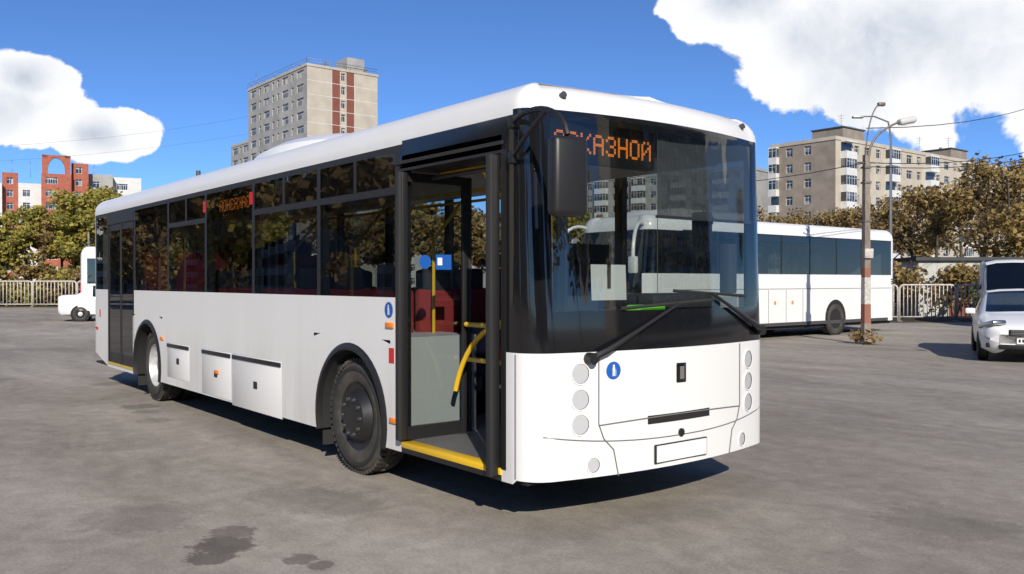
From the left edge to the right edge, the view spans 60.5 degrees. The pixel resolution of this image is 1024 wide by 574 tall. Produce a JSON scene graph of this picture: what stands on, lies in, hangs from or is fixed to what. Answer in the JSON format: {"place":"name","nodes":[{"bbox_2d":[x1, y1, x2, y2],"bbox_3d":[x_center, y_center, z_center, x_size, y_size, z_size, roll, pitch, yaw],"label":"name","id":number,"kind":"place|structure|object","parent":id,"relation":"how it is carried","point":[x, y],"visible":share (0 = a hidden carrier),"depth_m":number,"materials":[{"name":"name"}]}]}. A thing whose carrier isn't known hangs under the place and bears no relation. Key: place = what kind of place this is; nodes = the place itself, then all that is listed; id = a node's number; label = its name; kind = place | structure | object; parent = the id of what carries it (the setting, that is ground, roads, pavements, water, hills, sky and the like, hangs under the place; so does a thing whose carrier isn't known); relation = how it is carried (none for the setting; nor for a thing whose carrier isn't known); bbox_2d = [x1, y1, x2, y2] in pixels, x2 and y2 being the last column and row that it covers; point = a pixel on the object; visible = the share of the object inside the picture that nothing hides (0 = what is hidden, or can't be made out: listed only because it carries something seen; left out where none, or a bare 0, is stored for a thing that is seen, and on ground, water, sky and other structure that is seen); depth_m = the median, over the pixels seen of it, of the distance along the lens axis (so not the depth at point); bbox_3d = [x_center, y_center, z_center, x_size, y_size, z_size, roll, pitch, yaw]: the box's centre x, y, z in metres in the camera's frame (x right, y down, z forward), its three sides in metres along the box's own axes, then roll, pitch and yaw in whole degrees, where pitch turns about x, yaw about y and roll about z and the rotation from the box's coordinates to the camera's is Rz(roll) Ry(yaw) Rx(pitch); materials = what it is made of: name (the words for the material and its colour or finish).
{"place":"outdoors","nodes":[
{"label":"outdoors","id":0,"kind":"place"},
{"bbox_2d":[0,301,971,322],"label":"dirt verge","id":1,"kind":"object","parent":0,"point":[930,319],"depth_m":37.81,"materials":[{"name":"brown soil"}]},
{"bbox_2d":[0,271,27,300],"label":"bush","id":2,"kind":"object","parent":1,"relation":"on","point":[3,275],"visible":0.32,"depth_m":59.48,"materials":[{"name":"brown plant"}]},
{"bbox_2d":[0,226,30,303],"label":"tree","id":3,"kind":"object","parent":1,"relation":"on","point":[4,231],"visible":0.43,"depth_m":59.89,"materials":[{"name":"green plant"}]},
{"bbox_2d":[0,282,41,305],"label":"bush","id":4,"kind":"object","parent":1,"relation":"on","point":[8,293],"visible":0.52,"depth_m":58.71,"materials":[{"name":"green plant"}]},
{"bbox_2d":[0,205,47,294],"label":"tree","id":5,"kind":"object","parent":1,"relation":"on","point":[18,243],"visible":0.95,"depth_m":59.39,"materials":[{"name":"green plant"}]},
{"bbox_2d":[4,282,60,305],"bbox_3d":[-32.039,0.340,60.055,3.875,2.560,4.908,0,0,8],"label":"bush","id":6,"kind":"object","parent":1,"relation":"on","point":[26,295],"visible":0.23,"depth_m":58.48,"materials":[{"name":"green plant"}]},
{"bbox_2d":[14,219,57,302],"bbox_3d":[-32.036,-1.694,59.793,2.738,5.917,3.098,0,0,1],"label":"tree","id":7,"kind":"object","parent":1,"relation":"on","point":[39,241],"visible":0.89,"depth_m":59.38,"materials":[{"name":"green plant"}]},
{"bbox_2d":[0,280,80,306],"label":"fence","id":8,"kind":"object","parent":1,"relation":"on","point":[32,304],"visible":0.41,"depth_m":56.16,"materials":[{"name":"metal"}]},
{"bbox_2d":[23,272,70,305],"bbox_3d":[-31.005,0.077,59.461,3.550,2.396,3.432,0,0,-38],"label":"bush","id":9,"kind":"object","parent":1,"relation":"on","point":[49,287],"visible":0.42,"depth_m":58.56,"materials":[{"name":"green plant"}]},
{"bbox_2d":[37,208,81,267],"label":"tree","id":10,"kind":"object","parent":1,"relation":"on","point":[56,231],"visible":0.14,"depth_m":61.84,"materials":[{"name":"green plant"}]},
{"bbox_2d":[44,264,80,294],"bbox_3d":[-29.753,-0.234,59.763,4.388,3.033,4.073,0,0,-38],"label":"bush","id":11,"kind":"object","parent":1,"relation":"on","point":[64,276],"visible":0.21,"depth_m":58.25,"materials":[{"name":"green plant"}]},
{"bbox_2d":[45,211,92,272],"bbox_3d":[-29.685,-1.999,60.094,3.697,6.523,3.920,0,0,36],"label":"tree","id":12,"kind":"object","parent":1,"relation":"on","point":[67,248],"visible":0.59,"depth_m":59.13,"materials":[{"name":"green plant"}]},
{"bbox_2d":[46,188,94,249],"bbox_3d":[-29.014,-2.688,59.678,4.148,7.909,4.601,0,0,36],"label":"tree","id":13,"kind":"object","parent":1,"relation":"on","point":[61,200],"visible":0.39,"depth_m":58.99,"materials":[{"name":"green plant"}]},
{"bbox_2d":[60,266,80,294],"bbox_3d":[-28.493,-0.240,58.923,3.536,3.040,3.924,0,0,-38],"label":"bush","id":14,"kind":"object","parent":1,"relation":"on","point":[76,274],"visible":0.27,"depth_m":57.96,"materials":[{"name":"brown plant"}]},
{"bbox_2d":[66,185,122,233],"bbox_3d":[-27.654,-2.867,59.852,4.943,8.266,4.824,0,0,15],"label":"tree","id":15,"kind":"object","parent":1,"relation":"on","point":[84,202],"visible":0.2,"depth_m":58.86,"materials":[{"name":"green plant"}]},
{"bbox_2d":[90,190,121,207],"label":"tree","id":16,"kind":"object","parent":1,"relation":"on","point":[105,194],"visible":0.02,"depth_m":59.05,"materials":[{"name":"green plant"}]},
{"bbox_2d":[411,209,437,259],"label":"tree","id":17,"kind":"object","parent":1,"relation":"on","point":[423,229],"visible":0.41,"depth_m":62.80,"materials":[{"name":"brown plant"}]},
{"bbox_2d":[411,202,459,265],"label":"tree","id":18,"kind":"object","parent":1,"relation":"on","point":[438,218],"visible":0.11,"depth_m":69.16,"materials":[{"name":"brown plant"}]},
{"bbox_2d":[413,205,485,269],"bbox_3d":[-4.061,-2.324,61.951,5.353,7.154,5.004,0,0,36],"label":"tree","id":19,"kind":"object","parent":1,"relation":"on","point":[478,236],"visible":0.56,"depth_m":60.94,"materials":[{"name":"brown plant"}]},
{"bbox_2d":[472,205,500,273],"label":"tree","id":20,"kind":"object","parent":1,"relation":"on","point":[481,262],"visible":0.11,"depth_m":74.78,"materials":[{"name":"brown plant"}]},
{"bbox_2d":[481,213,500,259],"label":"tree","id":21,"kind":"object","parent":1,"relation":"on","point":[484,257],"visible":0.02,"depth_m":65.48,"materials":[{"name":"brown plant"}]},
{"bbox_2d":[553,210,590,243],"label":"tree","id":22,"kind":"object","parent":1,"relation":"on","point":[575,221],"visible":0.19,"depth_m":67.02,"materials":[{"name":"green plant"}]},
{"bbox_2d":[577,214,602,240],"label":"tree","id":23,"kind":"object","parent":1,"relation":"on","point":[580,236],"visible":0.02,"depth_m":79.24,"materials":[{"name":"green plant"}]},
{"bbox_2d":[757,206,784,222],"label":"tree","id":24,"kind":"object","parent":1,"relation":"on","point":[773,218],"visible":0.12,"depth_m":67.19,"materials":[{"name":"brown plant"}]},
{"bbox_2d":[775,217,803,224],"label":"tree","id":25,"kind":"object","parent":1,"relation":"on","point":[789,220],"visible":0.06,"depth_m":63.09,"materials":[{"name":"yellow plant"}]},
{"bbox_2d":[832,202,902,243],"bbox_3d":[22.430,-2.023,55.686,4.008,6.630,5.192,0,0,3],"label":"tree","id":26,"kind":"object","parent":1,"relation":"on","point":[853,219],"visible":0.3,"depth_m":55.26,"materials":[{"name":"brown plant"}]},
{"bbox_2d":[852,116,891,234],"bbox_3d":[19.567,-3.981,47.730,2.178,10.638,0.250,0,0,0],"label":"lamp post","id":27,"kind":"object","parent":1,"relation":"on","point":[890,190],"visible":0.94,"depth_m":47.67,"materials":[{"name":"silver metal"}]},
{"bbox_2d":[893,260,929,312],"bbox_3d":[17.970,0.074,40.633,2.890,2.648,3.655,0,0,34],"label":"bush","id":28,"kind":"object","parent":1,"relation":"on","point":[908,277],"visible":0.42,"depth_m":39.57,"materials":[{"name":"brown plant"}]},
{"bbox_2d":[893,182,977,256],"bbox_3d":[25.274,-2.470,52.347,4.693,7.567,4.156,0,0,-33],"label":"tree","id":29,"kind":"object","parent":1,"relation":"on","point":[953,201],"visible":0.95,"depth_m":51.76,"materials":[{"name":"green plant"}]},
{"bbox_2d":[893,284,977,320],"bbox_3d":[18.382,0.652,36.342,14.328,1.558,0.500,0,0,0],"label":"fence","id":30,"kind":"object","parent":1,"relation":"on","point":[899,316],"visible":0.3,"depth_m":36.32,"materials":[{"name":"metal"}]},
{"bbox_2d":[912,279,960,310],"bbox_3d":[19.743,0.459,40.921,3.354,1.877,2.966,0,0,-38],"label":"bush","id":31,"kind":"object","parent":1,"relation":"on","point":[941,291],"visible":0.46,"depth_m":40.05,"materials":[{"name":"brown plant"}]},
{"bbox_2d":[936,261,979,313],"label":"tree","id":32,"kind":"object","parent":1,"relation":"on","point":[961,273],"visible":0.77,"depth_m":39.54,"materials":[{"name":"brown plant"}]},
{"bbox_2d":[893,257,1023,315],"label":"wall","id":33,"kind":"structure","parent":1,"relation":"on","point":[932,265],"depth_m":40.44,"materials":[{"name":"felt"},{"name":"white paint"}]},
{"bbox_2d":[958,268,978,305],"bbox_3d":[22.061,0.248,39.317,2.784,2.318,3.888,0,0,-38],"label":"bush","id":34,"kind":"object","parent":1,"relation":"on","point":[971,296],"visible":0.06,"depth_m":39.84,"materials":[{"name":"green plant"}]},
{"bbox_2d":[961,156,1023,256],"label":"tree","id":35,"kind":"object","parent":1,"relation":"on","point":[1014,242],"visible":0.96,"depth_m":46.92,"materials":[{"name":"green plant"}]},
{"bbox_2d":[0,291,1023,573],"bbox_3d":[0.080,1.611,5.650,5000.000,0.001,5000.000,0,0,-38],"label":"ground","id":36,"kind":"structure","parent":0,"point":[898,449],"depth_m":6.98,"materials":[{"name":"grey asphalt"}]},
{"bbox_2d":[0,154,140,283],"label":"apartment building","id":37,"kind":"structure","parent":36,"relation":"on","point":[15,195],"depth_m":202.75,"materials":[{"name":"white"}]},
{"bbox_2d":[58,285,95,321],"bbox_3d":[-16.730,0.662,37.216,4.350,1.601,2.180,0,0,-21],"label":"sedan car","id":38,"kind":"object","parent":36,"relation":"on","point":[79,307],"visible":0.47,"depth_m":35.93,"materials":[{"name":"white metal"}]},
{"bbox_2d":[80,246,94,292],"bbox_3d":[-13.238,-0.127,38.538,10.025,3.150,2.930,0,0,-12],"label":"white bus","id":39,"kind":"object","parent":36,"relation":"on","point":[88,267],"visible":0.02,"depth_m":36.41,"materials":[{"name":"white paint"}]},
{"bbox_2d":[231,57,378,165],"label":"apartment building","id":40,"kind":"structure","parent":36,"relation":"on","point":[325,98],"depth_m":179.72,"materials":[{"name":"white concrete"}]},
{"bbox_2d":[95,83,765,485],"bbox_3d":[-2.286,-0.056,10.483,2.887,3.290,11.870,0,0,-38],"label":"bus","id":41,"kind":"object","parent":36,"relation":"on","point":[275,281],"visible":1,"depth_m":7.01,"materials":[{"name":"white paint"}]},
{"bbox_2d":[411,167,770,287],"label":"building","id":42,"kind":"structure","parent":36,"relation":"on","point":[641,194],"depth_m":199.16,"materials":[{"name":"white"}]},
{"bbox_2d":[848,328,882,344],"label":"weeds","id":43,"kind":"object","parent":36,"relation":"on","point":[857,335],"visible":0.89,"depth_m":22.98,"materials":[{"name":"brown plant"}]},
{"bbox_2d":[857,102,916,344],"bbox_3d":[9.843,-1.677,23.061,1.669,6.350,0.270,0,0,-10],"label":"concrete lamp post","id":44,"kind":"object","parent":36,"relation":"on","point":[867,253],"visible":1,"depth_m":22.92,"materials":[{"name":"concrete"}]},
{"bbox_2d":[7,106,1023,182],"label":"wires","id":45,"kind":"object","parent":44,"relation":"attached to","point":[785,176],"visible":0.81,"depth_m":27.67,"materials":[{"name":"black"}]},
{"bbox_2d":[853,193,921,257],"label":"tree","id":46,"kind":"object","parent":36,"relation":"on","point":[895,246],"visible":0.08,"depth_m":75.37,"materials":[{"name":"brown plant"}]},
{"bbox_2d":[768,115,1023,257],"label":"long building","id":47,"kind":"structure","parent":36,"relation":"on","point":[830,148],"depth_m":153.38,"materials":[{"name":"white concrete"}]},
{"bbox_2d":[871,184,955,256],"bbox_3d":[27.515,-2.875,60.143,4.923,8.278,5.545,0,0,-7],"label":"tree","id":48,"kind":"object","parent":36,"relation":"on","point":[908,227],"visible":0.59,"depth_m":59.49,"materials":[{"name":"brown plant"}]},
{"bbox_2d":[893,203,952,257],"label":"tree","id":49,"kind":"object","parent":36,"relation":"on","point":[914,254],"visible":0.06,"depth_m":89.58,"materials":[{"name":"brown plant"}]},
{"bbox_2d":[918,177,995,256],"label":"tree","id":50,"kind":"object","parent":36,"relation":"on","point":[959,250],"visible":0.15,"depth_m":66.62,"materials":[{"name":"brown plant"}]},
{"bbox_2d":[944,153,1023,256],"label":"tree","id":51,"kind":"object","parent":36,"relation":"on","point":[981,197],"visible":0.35,"depth_m":53.97,"materials":[{"name":"brown plant"}]},
{"bbox_2d":[951,169,1023,252],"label":"tree","id":52,"kind":"object","parent":36,"relation":"on","point":[973,228],"visible":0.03,"depth_m":79.23,"materials":[{"name":"brown plant"}]},
{"bbox_2d":[965,289,1023,359],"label":"car","id":53,"kind":"object","parent":36,"relation":"on","point":[998,321],"visible":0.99,"depth_m":18.29,"materials":[{"name":"white metal"}]},
{"bbox_2d":[975,259,1023,298],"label":"white van","id":54,"kind":"object","parent":36,"relation":"on","point":[1000,274],"visible":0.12,"depth_m":31.93,"materials":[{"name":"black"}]},
{"bbox_2d":[983,155,1023,225],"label":"tree","id":55,"kind":"object","parent":36,"relation":"on","point":[1020,163],"visible":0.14,"depth_m":56.64,"materials":[{"name":"brown plant"}]},
{"bbox_2d":[990,199,1023,243],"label":"tree","id":56,"kind":"object","parent":36,"relation":"on","point":[1014,214],"visible":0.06,"depth_m":49.66,"materials":[{"name":"brown plant"}]},
{"bbox_2d":[0,0,1023,230],"label":"sky","id":57,"kind":"structure","parent":0,"point":[71,70],"materials":[{"name":"blue"}]},
{"bbox_2d":[568,210,894,334],"bbox_3d":[6.993,-0.283,26.278,12.725,3.620,3.030,0,0,-38],"label":"white coach","id":58,"kind":"object","parent":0,"point":[809,276],"visible":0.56,"depth_m":25.22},
{"bbox_2d":[781,211,811,224],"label":"tree","id":59,"kind":"object","parent":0,"point":[802,216],"visible":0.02,"depth_m":104.98,"materials":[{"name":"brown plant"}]},
{"bbox_2d":[782,207,839,225],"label":"tree","id":60,"kind":"object","parent":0,"point":[818,219],"visible":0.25,"depth_m":85.20,"materials":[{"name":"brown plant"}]},
{"bbox_2d":[822,212,850,227],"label":"tree","id":61,"kind":"object","parent":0,"point":[832,221],"visible":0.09,"depth_m":69.33,"materials":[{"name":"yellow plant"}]}
]}

